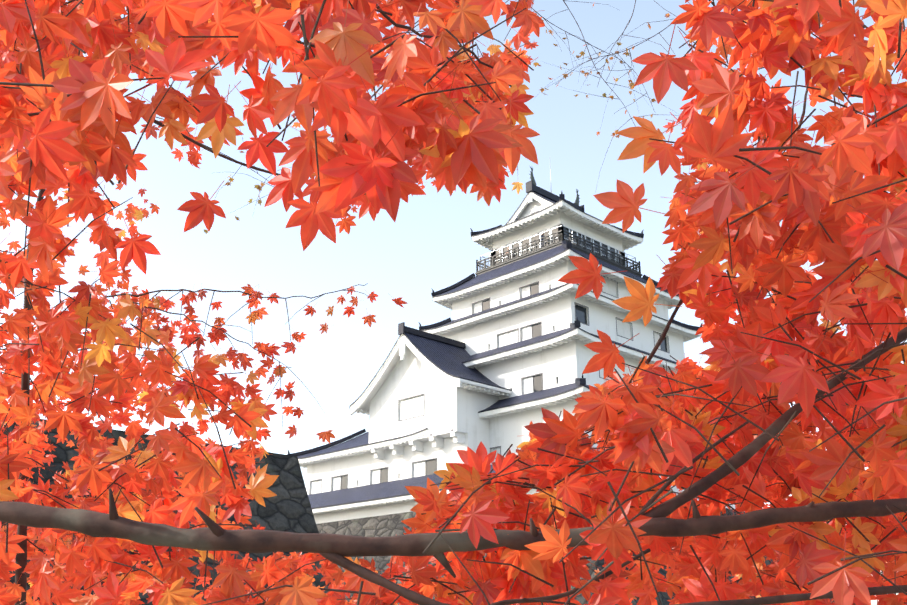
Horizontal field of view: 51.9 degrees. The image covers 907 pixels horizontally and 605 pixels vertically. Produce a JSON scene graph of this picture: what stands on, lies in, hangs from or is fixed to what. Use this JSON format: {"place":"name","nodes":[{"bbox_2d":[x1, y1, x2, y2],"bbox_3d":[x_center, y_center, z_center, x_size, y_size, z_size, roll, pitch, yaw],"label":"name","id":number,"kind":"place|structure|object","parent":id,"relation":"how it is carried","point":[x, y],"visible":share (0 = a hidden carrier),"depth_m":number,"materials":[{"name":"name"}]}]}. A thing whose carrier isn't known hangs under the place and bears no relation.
{"place":"outdoors","nodes":[
{"label":"outdoors","id":0,"kind":"place"},
{"bbox_2d":[0,0,906,604],"bbox_3d":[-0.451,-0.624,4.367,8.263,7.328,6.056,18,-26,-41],"label":"maple","id":1,"kind":"object","parent":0,"point":[454,138],"depth_m":1.06,"materials":[{"name":"red plant"}]},
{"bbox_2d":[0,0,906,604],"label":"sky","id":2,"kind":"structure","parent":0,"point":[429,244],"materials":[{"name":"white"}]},
{"label":"ground","id":3,"kind":"structure","parent":0,"visible":0},
{"bbox_2d":[1,419,340,604],"bbox_3d":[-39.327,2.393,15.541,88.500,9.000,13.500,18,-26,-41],"label":"stone rampart","id":4,"kind":"object","parent":3,"relation":"on","point":[287,508],"visible":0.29,"depth_m":39.40,"materials":[{"name":"grey stone"}]},
{"bbox_2d":[316,502,834,604],"bbox_3d":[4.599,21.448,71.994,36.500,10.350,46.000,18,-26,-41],"label":"stone base","id":5,"kind":"object","parent":3,"relation":"on","point":[389,525],"visible":0.12,"depth_m":62.95,"materials":[{"name":"grey stone"}]},
{"bbox_2d":[287,166,734,523],"bbox_3d":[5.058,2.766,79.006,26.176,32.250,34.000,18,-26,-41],"label":"castle keep","id":6,"kind":"structure","parent":5,"relation":"on","point":[501,359],"depth_m":71.06,"materials":[{"name":"paint"}]}
]}

